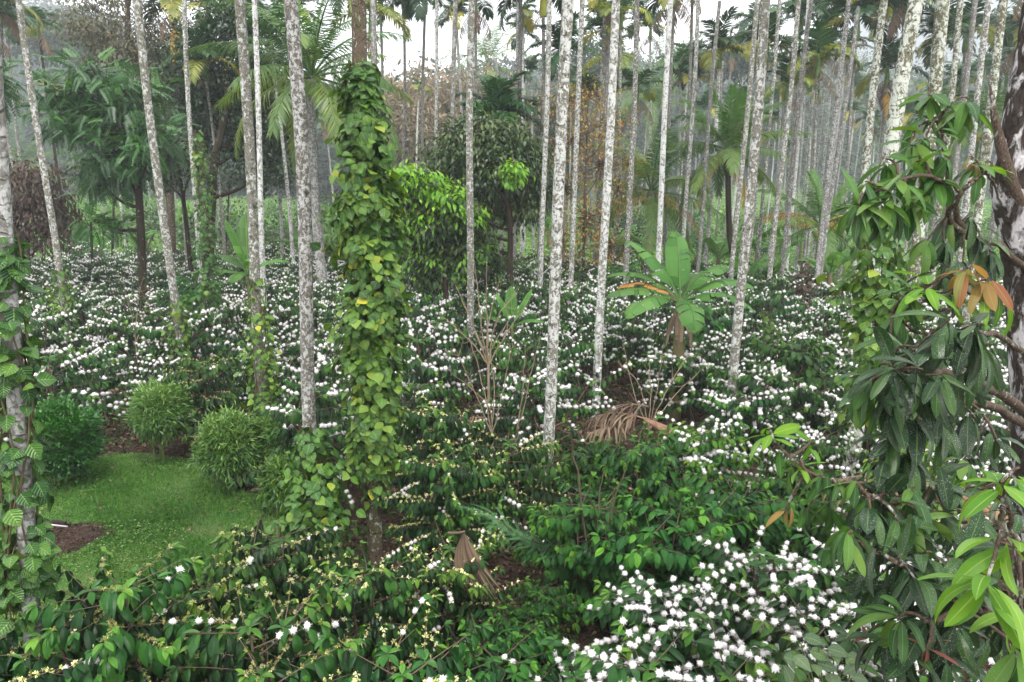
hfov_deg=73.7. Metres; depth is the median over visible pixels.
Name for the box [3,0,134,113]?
tree
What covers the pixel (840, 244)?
coconut palm
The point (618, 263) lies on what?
coffee bush
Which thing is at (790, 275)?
coffee bush
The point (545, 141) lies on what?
areca palm
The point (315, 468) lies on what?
pepper vine
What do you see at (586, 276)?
coffee bush
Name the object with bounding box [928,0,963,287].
areca palm
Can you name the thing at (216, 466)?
dwarf bamboo
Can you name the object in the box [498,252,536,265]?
coffee bush
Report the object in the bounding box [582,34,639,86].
areca palm
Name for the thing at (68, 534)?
mulch patch
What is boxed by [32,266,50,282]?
coffee bush
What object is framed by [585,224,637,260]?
banana plant
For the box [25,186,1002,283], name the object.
undergrowth
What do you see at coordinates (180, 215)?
shrub
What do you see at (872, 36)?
areca palm
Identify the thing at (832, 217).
shrub
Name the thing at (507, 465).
coffee bush
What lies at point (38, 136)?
areca palm
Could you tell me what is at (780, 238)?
banana plant
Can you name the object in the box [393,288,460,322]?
coffee bush
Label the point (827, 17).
areca palm
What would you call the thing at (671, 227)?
shrub
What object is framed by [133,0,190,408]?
areca palm
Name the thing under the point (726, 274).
coffee bush
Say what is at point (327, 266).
coffee bush
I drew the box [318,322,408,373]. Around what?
coffee bush
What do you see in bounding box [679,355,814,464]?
coffee bush
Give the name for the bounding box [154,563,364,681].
coffee bush
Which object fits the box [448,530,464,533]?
dry stalk
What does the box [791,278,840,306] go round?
coffee bush
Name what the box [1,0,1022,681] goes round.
ground
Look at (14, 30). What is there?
areca palm
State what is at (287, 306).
coffee bush
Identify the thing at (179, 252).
coffee bush
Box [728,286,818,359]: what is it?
coffee bush
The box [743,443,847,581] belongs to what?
coffee bush
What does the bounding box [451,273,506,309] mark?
coffee bush
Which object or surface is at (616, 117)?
areca palm
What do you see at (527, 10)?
areca palm
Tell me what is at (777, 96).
areca palm
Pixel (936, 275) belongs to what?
banana plant
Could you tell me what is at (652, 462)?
coffee bush
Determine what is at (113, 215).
young tree
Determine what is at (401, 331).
coffee bush
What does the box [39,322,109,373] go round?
coffee bush
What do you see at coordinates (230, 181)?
young tree
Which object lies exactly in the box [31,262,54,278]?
coffee bush
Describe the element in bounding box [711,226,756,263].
shrub
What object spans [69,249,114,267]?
coffee bush
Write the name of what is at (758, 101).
areca palm
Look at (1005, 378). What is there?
coffee bush
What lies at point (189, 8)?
areca palm
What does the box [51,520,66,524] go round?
charred log
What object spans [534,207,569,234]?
shrub
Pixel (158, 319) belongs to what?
coffee bush
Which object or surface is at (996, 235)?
shrub
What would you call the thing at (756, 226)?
shrub
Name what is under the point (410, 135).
tree
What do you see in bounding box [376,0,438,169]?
areca palm
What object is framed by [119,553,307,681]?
coffee bush
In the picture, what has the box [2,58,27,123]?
leafy tree
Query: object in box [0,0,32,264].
areca palm
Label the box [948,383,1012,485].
coffee bush
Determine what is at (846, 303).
coffee bush
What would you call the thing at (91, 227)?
young tree
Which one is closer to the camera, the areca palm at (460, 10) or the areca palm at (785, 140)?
the areca palm at (785, 140)
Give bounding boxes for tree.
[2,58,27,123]
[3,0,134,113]
[9,151,99,273]
[11,40,200,309]
[38,0,214,259]
[64,151,94,262]
[111,184,114,268]
[128,0,327,276]
[143,130,231,277]
[145,168,198,215]
[217,159,245,252]
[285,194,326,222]
[377,52,491,217]
[380,159,503,349]
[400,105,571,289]
[525,73,654,281]
[570,29,715,133]
[700,29,785,131]
[739,2,1023,681]
[971,3,1020,96]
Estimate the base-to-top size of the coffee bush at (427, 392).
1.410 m
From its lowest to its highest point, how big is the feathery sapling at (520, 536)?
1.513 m
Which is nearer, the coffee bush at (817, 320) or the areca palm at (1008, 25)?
the coffee bush at (817, 320)
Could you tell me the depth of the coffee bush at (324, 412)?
8.61 m
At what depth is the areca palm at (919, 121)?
47.63 m
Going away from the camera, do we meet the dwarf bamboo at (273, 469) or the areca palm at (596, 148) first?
the dwarf bamboo at (273, 469)
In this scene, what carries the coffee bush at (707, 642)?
on the ground at (493, 562)
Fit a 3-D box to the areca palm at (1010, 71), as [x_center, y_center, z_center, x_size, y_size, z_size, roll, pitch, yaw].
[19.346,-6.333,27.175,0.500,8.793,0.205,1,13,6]
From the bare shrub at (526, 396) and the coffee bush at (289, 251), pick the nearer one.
the bare shrub at (526, 396)
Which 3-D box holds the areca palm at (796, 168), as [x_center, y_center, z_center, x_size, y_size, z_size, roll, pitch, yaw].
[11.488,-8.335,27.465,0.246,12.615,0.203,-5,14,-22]
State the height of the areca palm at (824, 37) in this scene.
10.232 m
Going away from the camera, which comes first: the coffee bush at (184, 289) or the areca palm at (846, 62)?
the coffee bush at (184, 289)
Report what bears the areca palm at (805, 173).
on the ground at (493, 562)
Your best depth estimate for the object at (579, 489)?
6.22 m
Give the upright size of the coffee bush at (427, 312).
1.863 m
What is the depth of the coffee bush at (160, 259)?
26.57 m
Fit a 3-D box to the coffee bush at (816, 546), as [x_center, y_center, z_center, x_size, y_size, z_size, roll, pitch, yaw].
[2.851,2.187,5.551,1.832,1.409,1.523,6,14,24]
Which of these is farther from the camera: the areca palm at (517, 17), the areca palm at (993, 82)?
the areca palm at (517, 17)
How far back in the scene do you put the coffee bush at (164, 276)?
21.39 m
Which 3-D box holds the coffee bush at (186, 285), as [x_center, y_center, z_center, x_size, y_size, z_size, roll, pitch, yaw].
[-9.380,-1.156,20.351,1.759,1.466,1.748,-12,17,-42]
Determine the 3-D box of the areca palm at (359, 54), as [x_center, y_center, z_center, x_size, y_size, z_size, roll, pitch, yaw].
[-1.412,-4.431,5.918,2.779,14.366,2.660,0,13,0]
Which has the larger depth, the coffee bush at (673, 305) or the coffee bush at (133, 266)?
the coffee bush at (133, 266)
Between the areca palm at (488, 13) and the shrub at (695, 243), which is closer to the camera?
the areca palm at (488, 13)
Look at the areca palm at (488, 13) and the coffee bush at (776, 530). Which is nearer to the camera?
the coffee bush at (776, 530)
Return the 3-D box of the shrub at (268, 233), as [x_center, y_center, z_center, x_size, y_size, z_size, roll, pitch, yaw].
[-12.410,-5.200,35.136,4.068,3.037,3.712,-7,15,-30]
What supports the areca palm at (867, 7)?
on the ground at (493, 562)
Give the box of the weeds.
[3,316,1009,681]
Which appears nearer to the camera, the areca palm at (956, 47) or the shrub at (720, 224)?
the areca palm at (956, 47)
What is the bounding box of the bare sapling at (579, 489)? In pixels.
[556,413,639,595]
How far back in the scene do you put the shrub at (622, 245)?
32.13 m
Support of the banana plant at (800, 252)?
on the ground at (493, 562)
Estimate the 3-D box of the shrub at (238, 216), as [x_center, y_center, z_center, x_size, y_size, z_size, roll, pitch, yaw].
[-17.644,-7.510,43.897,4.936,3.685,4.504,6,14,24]
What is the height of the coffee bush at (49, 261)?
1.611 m
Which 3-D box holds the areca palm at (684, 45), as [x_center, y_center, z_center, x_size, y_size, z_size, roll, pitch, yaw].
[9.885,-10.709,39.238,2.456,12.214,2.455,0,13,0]
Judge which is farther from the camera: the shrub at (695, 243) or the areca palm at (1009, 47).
the shrub at (695, 243)
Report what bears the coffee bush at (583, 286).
on the ground at (493, 562)
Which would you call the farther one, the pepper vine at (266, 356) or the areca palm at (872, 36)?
the areca palm at (872, 36)
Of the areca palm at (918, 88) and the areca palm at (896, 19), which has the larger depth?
the areca palm at (918, 88)
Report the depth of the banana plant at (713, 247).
25.74 m
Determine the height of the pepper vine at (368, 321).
4.465 m
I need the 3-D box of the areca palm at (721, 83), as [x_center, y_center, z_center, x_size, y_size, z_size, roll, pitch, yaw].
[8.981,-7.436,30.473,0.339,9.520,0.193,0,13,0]
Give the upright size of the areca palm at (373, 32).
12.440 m
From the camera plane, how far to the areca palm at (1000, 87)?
33.94 m
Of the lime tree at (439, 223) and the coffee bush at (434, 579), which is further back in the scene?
the lime tree at (439, 223)
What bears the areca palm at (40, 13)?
on the ground at (493, 562)
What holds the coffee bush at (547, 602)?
on the ground at (493, 562)
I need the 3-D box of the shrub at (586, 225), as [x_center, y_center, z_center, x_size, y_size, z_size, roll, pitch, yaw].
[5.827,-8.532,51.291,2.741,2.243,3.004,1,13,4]
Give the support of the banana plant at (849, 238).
on the ground at (493, 562)
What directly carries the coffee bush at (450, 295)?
on the ground at (493, 562)
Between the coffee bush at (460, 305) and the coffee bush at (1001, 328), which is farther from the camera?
the coffee bush at (460, 305)
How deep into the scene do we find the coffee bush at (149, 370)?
11.69 m
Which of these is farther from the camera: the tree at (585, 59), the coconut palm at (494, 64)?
the tree at (585, 59)
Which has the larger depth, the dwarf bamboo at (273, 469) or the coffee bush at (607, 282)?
the coffee bush at (607, 282)
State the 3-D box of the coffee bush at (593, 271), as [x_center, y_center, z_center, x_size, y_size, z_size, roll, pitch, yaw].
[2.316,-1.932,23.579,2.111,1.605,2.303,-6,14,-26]
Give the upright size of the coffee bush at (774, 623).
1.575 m
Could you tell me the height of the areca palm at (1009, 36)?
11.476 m
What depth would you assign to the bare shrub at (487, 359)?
10.86 m
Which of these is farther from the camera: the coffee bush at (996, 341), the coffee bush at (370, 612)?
the coffee bush at (996, 341)
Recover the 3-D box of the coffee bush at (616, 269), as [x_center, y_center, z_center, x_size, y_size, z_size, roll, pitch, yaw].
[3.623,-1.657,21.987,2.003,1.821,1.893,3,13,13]
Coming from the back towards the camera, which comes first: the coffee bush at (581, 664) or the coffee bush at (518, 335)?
the coffee bush at (518, 335)
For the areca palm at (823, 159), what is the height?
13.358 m
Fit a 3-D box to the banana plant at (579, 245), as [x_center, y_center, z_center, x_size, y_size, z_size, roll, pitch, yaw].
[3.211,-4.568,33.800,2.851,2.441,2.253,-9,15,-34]
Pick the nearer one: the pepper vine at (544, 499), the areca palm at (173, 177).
the pepper vine at (544, 499)
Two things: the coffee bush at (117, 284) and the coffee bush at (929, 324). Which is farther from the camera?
the coffee bush at (117, 284)
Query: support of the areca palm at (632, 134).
on the ground at (493, 562)
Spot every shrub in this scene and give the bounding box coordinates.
[30,390,114,490]
[54,191,93,222]
[61,220,101,257]
[83,196,135,234]
[97,192,135,213]
[101,200,180,251]
[117,273,154,376]
[143,190,182,229]
[146,196,227,259]
[158,207,245,253]
[204,198,268,246]
[234,210,297,257]
[263,199,286,223]
[264,210,297,247]
[293,194,333,232]
[295,228,340,266]
[313,223,340,262]
[322,214,350,233]
[430,254,534,436]
[445,332,513,445]
[509,340,567,486]
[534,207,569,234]
[575,213,595,239]
[576,210,654,264]
[610,202,663,248]
[611,334,703,451]
[617,205,653,232]
[633,195,679,244]
[662,201,714,236]
[690,226,721,257]
[711,205,743,236]
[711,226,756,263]
[733,213,770,235]
[750,227,791,260]
[757,201,784,219]
[796,203,852,240]
[928,203,972,230]
[929,199,986,220]
[980,214,998,236]
[984,203,1000,258]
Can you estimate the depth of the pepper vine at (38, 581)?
4.21 m
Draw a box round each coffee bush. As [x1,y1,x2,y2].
[0,304,91,376]
[0,345,129,445]
[0,542,242,681]
[0,600,119,681]
[0,619,135,681]
[18,285,42,301]
[19,268,55,305]
[19,296,58,334]
[25,264,77,299]
[26,269,105,319]
[27,288,90,345]
[30,305,59,328]
[31,253,68,276]
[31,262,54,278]
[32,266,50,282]
[33,251,115,288]
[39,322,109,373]
[40,337,166,418]
[41,288,138,347]
[54,279,116,307]
[61,241,110,269]
[62,253,121,281]
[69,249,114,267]
[72,297,133,341]
[79,308,166,375]
[84,254,129,278]
[87,277,137,304]
[99,285,169,332]
[103,263,156,289]
[104,252,137,278]
[104,306,186,365]
[107,342,212,435]
[108,248,164,278]
[108,268,168,311]
[119,244,157,257]
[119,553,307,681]
[123,247,176,268]
[123,314,237,390]
[134,265,197,304]
[149,262,186,298]
[151,287,203,327]
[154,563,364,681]
[157,299,250,360]
[159,251,194,265]
[160,348,255,449]
[162,242,195,264]
[163,252,215,274]
[163,275,225,310]
[163,279,223,303]
[173,505,354,656]
[179,272,231,295]
[184,307,247,359]
[198,332,329,412]
[201,246,238,265]
[207,291,269,328]
[208,259,245,295]
[209,324,319,396]
[222,271,298,323]
[225,295,318,360]
[227,284,273,306]
[228,377,357,509]
[245,242,279,266]
[262,298,318,340]
[264,354,357,446]
[265,254,298,285]
[265,264,298,296]
[270,289,319,331]
[274,247,315,265]
[275,252,298,269]
[278,272,344,325]
[284,279,337,330]
[290,267,339,311]
[290,540,451,681]
[293,257,343,295]
[293,323,350,402]
[301,594,505,681]
[314,259,347,286]
[314,278,352,344]
[314,320,339,363]
[318,289,346,344]
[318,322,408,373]
[339,373,462,463]
[372,439,512,571]
[375,515,532,672]
[382,391,496,516]
[389,318,473,418]
[391,314,454,378]
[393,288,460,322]
[399,272,456,307]
[402,291,456,333]
[404,302,505,399]
[408,288,457,320]
[408,412,576,552]
[434,295,496,342]
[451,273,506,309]
[452,273,506,304]
[455,619,568,681]
[456,595,561,681]
[457,302,519,360]
[462,282,525,315]
[467,327,566,398]
[470,360,634,450]
[473,291,547,370]
[474,335,597,426]
[493,255,531,283]
[495,589,734,681]
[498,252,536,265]
[502,260,543,301]
[502,276,584,329]
[504,262,568,302]
[506,572,582,663]
[508,471,637,633]
[513,275,567,320]
[517,319,613,397]
[522,294,588,345]
[530,246,589,271]
[536,440,620,507]
[547,297,622,373]
[549,260,597,281]
[549,276,639,339]
[557,562,746,681]
[561,269,609,304]
[561,277,613,324]
[568,421,718,545]
[573,481,764,638]
[574,272,621,301]
[580,253,649,287]
[592,297,688,376]
[594,295,661,358]
[595,575,817,681]
[606,261,642,299]
[606,270,654,303]
[621,319,728,400]
[632,280,705,324]
[632,344,747,420]
[650,292,733,343]
[652,290,712,342]
[656,411,768,516]
[667,300,748,378]
[669,525,893,675]
[671,462,797,621]
[673,269,721,303]
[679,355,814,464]
[685,258,721,291]
[689,314,768,398]
[690,570,927,681]
[702,286,747,316]
[704,260,736,290]
[718,284,767,332]
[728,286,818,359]
[732,266,782,309]
[737,332,843,429]
[743,357,865,468]
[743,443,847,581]
[746,272,815,325]
[746,314,813,362]
[747,261,796,279]
[748,399,857,509]
[748,523,992,681]
[771,323,852,388]
[773,264,814,297]
[775,295,837,335]
[789,300,854,342]
[790,264,836,297]
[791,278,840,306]
[803,596,1002,681]
[808,278,864,333]
[810,462,988,572]
[812,296,855,332]
[817,338,877,428]
[821,392,951,469]
[829,309,856,358]
[840,330,990,468]
[860,438,1012,538]
[880,309,974,369]
[916,330,1007,394]
[917,296,997,327]
[925,304,1007,365]
[944,276,991,314]
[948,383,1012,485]
[961,303,1003,317]
[961,357,1009,439]
[970,314,1007,363]
[985,337,1007,368]
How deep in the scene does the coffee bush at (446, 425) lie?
8.22 m
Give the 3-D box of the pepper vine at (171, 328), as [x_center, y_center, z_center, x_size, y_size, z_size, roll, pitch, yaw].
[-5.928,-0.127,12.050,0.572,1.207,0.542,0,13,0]
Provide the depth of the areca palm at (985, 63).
48.43 m
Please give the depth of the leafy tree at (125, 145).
18.93 m
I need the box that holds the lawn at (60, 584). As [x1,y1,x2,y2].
[0,453,291,646]
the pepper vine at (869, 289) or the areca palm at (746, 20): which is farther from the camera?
the areca palm at (746, 20)
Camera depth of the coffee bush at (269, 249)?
30.07 m
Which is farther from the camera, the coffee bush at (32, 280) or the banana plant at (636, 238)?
the banana plant at (636, 238)
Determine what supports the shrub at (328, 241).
on the ground at (493, 562)
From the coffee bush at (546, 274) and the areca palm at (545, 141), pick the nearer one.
the areca palm at (545, 141)
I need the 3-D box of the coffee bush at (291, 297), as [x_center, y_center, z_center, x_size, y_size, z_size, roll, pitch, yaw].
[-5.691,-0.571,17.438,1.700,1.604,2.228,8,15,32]
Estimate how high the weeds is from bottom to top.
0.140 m
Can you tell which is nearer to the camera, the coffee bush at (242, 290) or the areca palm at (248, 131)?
the areca palm at (248, 131)
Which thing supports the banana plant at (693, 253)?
on the ground at (493, 562)
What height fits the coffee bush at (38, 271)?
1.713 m
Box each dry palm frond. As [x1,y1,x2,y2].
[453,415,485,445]
[581,405,672,437]
[584,423,626,444]
[590,401,648,441]
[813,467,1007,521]
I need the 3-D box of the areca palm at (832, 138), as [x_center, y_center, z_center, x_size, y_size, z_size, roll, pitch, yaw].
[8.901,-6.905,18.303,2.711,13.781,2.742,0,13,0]
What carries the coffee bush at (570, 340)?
on the ground at (493, 562)
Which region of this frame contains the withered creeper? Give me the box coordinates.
[792,260,818,306]
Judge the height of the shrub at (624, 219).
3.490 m
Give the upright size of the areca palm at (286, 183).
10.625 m
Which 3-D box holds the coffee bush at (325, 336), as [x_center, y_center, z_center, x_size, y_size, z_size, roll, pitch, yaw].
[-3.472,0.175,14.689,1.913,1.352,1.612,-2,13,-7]
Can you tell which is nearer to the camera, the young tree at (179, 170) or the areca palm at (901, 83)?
the areca palm at (901, 83)
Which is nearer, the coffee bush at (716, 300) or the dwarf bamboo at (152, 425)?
the dwarf bamboo at (152, 425)
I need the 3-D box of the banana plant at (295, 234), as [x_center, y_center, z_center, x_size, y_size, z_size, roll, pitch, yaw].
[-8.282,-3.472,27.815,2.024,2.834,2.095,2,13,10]
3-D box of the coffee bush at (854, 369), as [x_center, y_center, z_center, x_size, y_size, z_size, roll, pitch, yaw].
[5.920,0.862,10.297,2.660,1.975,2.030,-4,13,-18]
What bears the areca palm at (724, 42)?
on the ground at (493, 562)
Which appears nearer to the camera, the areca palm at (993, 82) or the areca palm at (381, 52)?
the areca palm at (993, 82)
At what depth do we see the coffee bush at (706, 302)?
17.03 m
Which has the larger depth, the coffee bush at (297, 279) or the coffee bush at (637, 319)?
the coffee bush at (297, 279)
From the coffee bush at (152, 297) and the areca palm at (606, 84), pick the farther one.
the areca palm at (606, 84)
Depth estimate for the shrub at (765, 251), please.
36.74 m
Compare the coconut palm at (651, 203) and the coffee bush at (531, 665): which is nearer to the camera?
the coffee bush at (531, 665)
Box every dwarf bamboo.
[121,376,197,462]
[185,400,271,493]
[250,399,302,464]
[250,450,301,515]
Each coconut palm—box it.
[8,118,87,233]
[187,0,413,323]
[438,25,531,227]
[569,124,732,274]
[589,36,706,234]
[654,82,814,279]
[754,169,890,276]
[905,66,1012,206]
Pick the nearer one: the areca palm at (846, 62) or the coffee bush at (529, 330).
the coffee bush at (529, 330)
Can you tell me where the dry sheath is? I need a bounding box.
[454,533,503,601]
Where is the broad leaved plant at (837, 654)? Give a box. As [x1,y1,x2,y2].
[781,631,867,681]
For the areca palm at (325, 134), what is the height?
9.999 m
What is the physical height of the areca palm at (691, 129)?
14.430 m
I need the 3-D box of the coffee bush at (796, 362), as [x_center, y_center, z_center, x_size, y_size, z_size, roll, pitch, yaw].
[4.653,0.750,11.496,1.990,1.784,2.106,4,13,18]
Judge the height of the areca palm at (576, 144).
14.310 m
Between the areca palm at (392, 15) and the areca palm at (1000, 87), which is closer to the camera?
the areca palm at (392, 15)
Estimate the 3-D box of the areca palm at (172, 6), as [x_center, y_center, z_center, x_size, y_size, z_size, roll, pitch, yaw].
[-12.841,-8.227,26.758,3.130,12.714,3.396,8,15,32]
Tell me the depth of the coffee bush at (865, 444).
9.30 m
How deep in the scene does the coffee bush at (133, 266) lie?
24.85 m
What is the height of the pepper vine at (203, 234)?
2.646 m
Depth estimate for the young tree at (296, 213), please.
35.16 m
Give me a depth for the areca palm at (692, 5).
26.27 m
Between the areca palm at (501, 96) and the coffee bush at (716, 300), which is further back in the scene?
the areca palm at (501, 96)
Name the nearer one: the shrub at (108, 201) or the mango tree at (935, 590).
the mango tree at (935, 590)
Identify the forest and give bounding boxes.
[3,0,1003,203]
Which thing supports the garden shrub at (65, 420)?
on the lawn at (60, 584)
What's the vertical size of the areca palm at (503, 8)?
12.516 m
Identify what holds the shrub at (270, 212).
on the ground at (493, 562)
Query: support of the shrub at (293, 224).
on the ground at (493, 562)
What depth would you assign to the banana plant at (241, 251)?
14.94 m
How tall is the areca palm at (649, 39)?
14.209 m
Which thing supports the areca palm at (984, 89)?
on the ground at (493, 562)
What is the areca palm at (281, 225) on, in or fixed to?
on the ground at (493, 562)
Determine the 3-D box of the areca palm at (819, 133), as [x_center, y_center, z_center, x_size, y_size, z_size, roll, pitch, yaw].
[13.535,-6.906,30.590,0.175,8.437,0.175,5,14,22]
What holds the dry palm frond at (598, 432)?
on the coffee bush at (534, 409)
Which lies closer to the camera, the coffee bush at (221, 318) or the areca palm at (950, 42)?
the coffee bush at (221, 318)
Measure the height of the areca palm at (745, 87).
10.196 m
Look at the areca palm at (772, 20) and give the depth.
26.38 m
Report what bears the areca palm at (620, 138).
on the ground at (493, 562)
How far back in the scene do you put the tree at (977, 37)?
57.76 m
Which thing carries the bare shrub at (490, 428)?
on the ground at (493, 562)
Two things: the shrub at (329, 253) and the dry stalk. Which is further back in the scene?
the shrub at (329, 253)
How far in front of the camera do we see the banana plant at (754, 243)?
32.66 m
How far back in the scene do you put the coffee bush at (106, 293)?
20.59 m
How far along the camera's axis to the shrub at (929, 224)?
49.81 m
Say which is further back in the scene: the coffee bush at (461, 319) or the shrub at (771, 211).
the shrub at (771, 211)
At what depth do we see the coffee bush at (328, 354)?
11.71 m
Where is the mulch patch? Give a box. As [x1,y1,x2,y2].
[2,521,113,555]
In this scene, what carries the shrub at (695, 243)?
on the ground at (493, 562)
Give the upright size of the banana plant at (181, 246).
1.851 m
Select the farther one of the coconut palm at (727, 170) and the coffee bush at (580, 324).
the coconut palm at (727, 170)
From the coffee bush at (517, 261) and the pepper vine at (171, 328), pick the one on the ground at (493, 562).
the coffee bush at (517, 261)
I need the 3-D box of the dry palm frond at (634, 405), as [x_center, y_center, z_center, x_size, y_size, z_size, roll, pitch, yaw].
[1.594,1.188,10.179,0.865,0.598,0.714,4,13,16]
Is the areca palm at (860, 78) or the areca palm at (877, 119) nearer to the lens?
the areca palm at (877, 119)
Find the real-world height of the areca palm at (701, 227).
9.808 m
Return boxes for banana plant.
[77,233,115,251]
[106,219,157,248]
[176,241,218,261]
[190,214,289,327]
[218,210,237,253]
[264,214,294,234]
[273,221,331,250]
[401,264,426,274]
[478,286,543,343]
[531,215,566,250]
[565,225,593,258]
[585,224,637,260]
[605,231,755,419]
[619,226,644,257]
[623,225,667,271]
[674,239,722,261]
[688,219,742,276]
[718,253,776,274]
[738,233,779,262]
[753,245,802,276]
[761,222,806,251]
[781,228,813,261]
[793,243,870,286]
[811,228,846,272]
[829,220,851,247]
[893,257,949,297]
[894,229,933,254]
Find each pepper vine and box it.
[0,234,62,638]
[41,269,79,334]
[161,300,193,361]
[182,130,216,206]
[187,191,230,310]
[233,278,281,420]
[264,425,366,579]
[310,59,422,510]
[527,458,562,509]
[758,312,780,356]
[816,228,926,440]
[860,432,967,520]
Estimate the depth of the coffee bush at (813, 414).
10.37 m
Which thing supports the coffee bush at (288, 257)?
on the ground at (493, 562)
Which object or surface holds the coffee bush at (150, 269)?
on the ground at (493, 562)
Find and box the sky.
[22,0,844,85]
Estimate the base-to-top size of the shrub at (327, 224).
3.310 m
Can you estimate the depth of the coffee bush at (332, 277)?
22.34 m
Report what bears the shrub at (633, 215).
on the ground at (493, 562)
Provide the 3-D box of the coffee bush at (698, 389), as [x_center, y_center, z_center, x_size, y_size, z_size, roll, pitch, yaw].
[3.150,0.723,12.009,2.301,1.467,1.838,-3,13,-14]
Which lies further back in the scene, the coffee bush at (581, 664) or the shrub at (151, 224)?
the shrub at (151, 224)
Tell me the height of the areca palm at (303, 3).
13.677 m
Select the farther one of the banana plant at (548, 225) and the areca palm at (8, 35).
the banana plant at (548, 225)
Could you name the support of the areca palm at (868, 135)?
on the ground at (493, 562)
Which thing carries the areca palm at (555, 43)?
on the ground at (493, 562)
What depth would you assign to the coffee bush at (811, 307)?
16.96 m
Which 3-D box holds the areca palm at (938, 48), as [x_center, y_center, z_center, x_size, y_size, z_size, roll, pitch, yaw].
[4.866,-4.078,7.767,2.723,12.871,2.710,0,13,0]
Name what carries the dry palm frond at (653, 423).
on the coffee bush at (534, 409)
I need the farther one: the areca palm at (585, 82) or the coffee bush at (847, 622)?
the areca palm at (585, 82)
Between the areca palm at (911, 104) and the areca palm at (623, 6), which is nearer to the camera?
the areca palm at (623, 6)
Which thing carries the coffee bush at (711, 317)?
on the ground at (493, 562)
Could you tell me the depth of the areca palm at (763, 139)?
54.45 m
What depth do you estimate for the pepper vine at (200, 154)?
17.43 m
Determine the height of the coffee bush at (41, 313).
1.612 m
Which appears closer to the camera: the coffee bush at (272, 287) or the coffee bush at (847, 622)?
the coffee bush at (847, 622)
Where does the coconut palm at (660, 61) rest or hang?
on the ground at (493, 562)
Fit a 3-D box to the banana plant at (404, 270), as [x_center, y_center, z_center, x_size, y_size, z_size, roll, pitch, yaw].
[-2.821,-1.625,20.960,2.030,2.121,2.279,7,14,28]
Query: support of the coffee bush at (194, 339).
on the ground at (493, 562)
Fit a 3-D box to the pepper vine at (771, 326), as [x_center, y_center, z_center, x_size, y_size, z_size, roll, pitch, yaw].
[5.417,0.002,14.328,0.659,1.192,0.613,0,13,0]
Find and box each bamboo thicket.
[377,49,498,185]
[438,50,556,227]
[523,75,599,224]
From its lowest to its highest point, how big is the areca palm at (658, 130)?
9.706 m
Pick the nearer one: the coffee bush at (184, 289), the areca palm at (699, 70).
the coffee bush at (184, 289)
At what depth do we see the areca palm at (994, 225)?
24.21 m
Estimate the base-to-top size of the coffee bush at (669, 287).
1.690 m
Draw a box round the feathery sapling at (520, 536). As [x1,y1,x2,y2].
[459,491,563,584]
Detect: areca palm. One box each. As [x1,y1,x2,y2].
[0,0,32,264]
[0,0,43,73]
[0,36,42,658]
[3,1,49,252]
[12,5,71,253]
[15,0,70,340]
[26,71,61,185]
[46,60,77,199]
[71,38,127,250]
[89,109,109,248]
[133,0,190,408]
[142,0,227,264]
[150,82,179,238]
[159,16,239,263]
[182,0,202,288]
[187,0,227,248]
[231,0,307,275]
[234,0,265,468]
[245,0,274,117]
[252,0,266,301]
[252,64,306,259]
[274,0,316,25]
[283,0,322,524]
[316,0,390,17]
[316,112,338,218]
[330,0,411,231]
[346,0,409,239]
[351,0,383,567]
[370,0,386,276]
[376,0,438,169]
[384,74,402,87]
[391,0,444,171]
[407,76,430,197]
[431,0,468,185]
[434,0,437,158]
[445,0,495,185]
[445,69,543,298]
[448,0,457,292]
[464,0,475,392]
[496,0,575,266]
[504,13,540,249]
[505,0,538,261]
[513,0,521,259]
[515,0,518,121]
[515,54,541,253]
[524,11,596,280]
[538,0,551,298]
[542,0,573,507]
[553,68,583,231]
[557,65,607,224]
[567,0,584,319]
[577,4,640,256]
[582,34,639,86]
[583,0,628,253]
[585,0,652,279]
[586,0,610,267]
[591,0,619,419]
[596,108,627,131]
[597,31,609,266]
[606,112,628,223]
[616,67,673,260]
[621,0,639,339]
[624,0,659,257]
[626,6,666,188]
[637,88,661,219]
[641,91,668,211]
[644,110,677,137]
[647,0,692,267]
[651,45,701,231]
[652,0,672,330]
[652,126,682,230]
[672,51,716,258]
[673,39,709,202]
[677,0,700,249]
[680,5,757,264]
[681,0,699,259]
[681,90,727,241]
[695,1,720,273]
[707,61,723,264]
[714,35,748,237]
[721,85,753,222]
[722,77,743,238]
[725,0,769,450]
[727,0,758,330]
[728,1,777,76]
[737,6,803,271]
[743,102,791,258]
[749,119,775,145]
[756,0,780,273]
[764,0,800,307]
[764,57,819,260]
[765,79,794,230]
[768,50,791,258]
[775,136,799,210]
[776,0,837,254]
[778,21,862,269]
[779,0,813,300]
[785,0,808,271]
[786,0,827,267]
[791,4,866,268]
[793,70,823,235]
[803,84,827,214]
[809,87,824,252]
[811,0,845,267]
[812,0,850,299]
[815,0,907,279]
[820,7,859,274]
[827,26,873,203]
[834,63,866,193]
[839,100,866,212]
[840,0,923,492]
[842,0,887,364]
[843,73,869,162]
[845,0,922,249]
[849,85,869,208]
[853,35,928,181]
[854,108,887,140]
[860,123,885,181]
[863,0,935,266]
[867,5,925,182]
[886,100,924,196]
[893,0,992,260]
[905,0,949,374]
[913,113,924,129]
[916,23,953,57]
[916,72,948,245]
[919,0,1012,265]
[923,81,974,240]
[924,57,991,240]
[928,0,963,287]
[939,0,977,302]
[950,0,991,316]
[954,85,1004,264]
[960,53,1003,215]
[961,0,1007,371]
[978,0,1020,276]
[979,14,1020,164]
[981,0,1023,279]
[984,36,1015,66]
[988,64,1012,276]

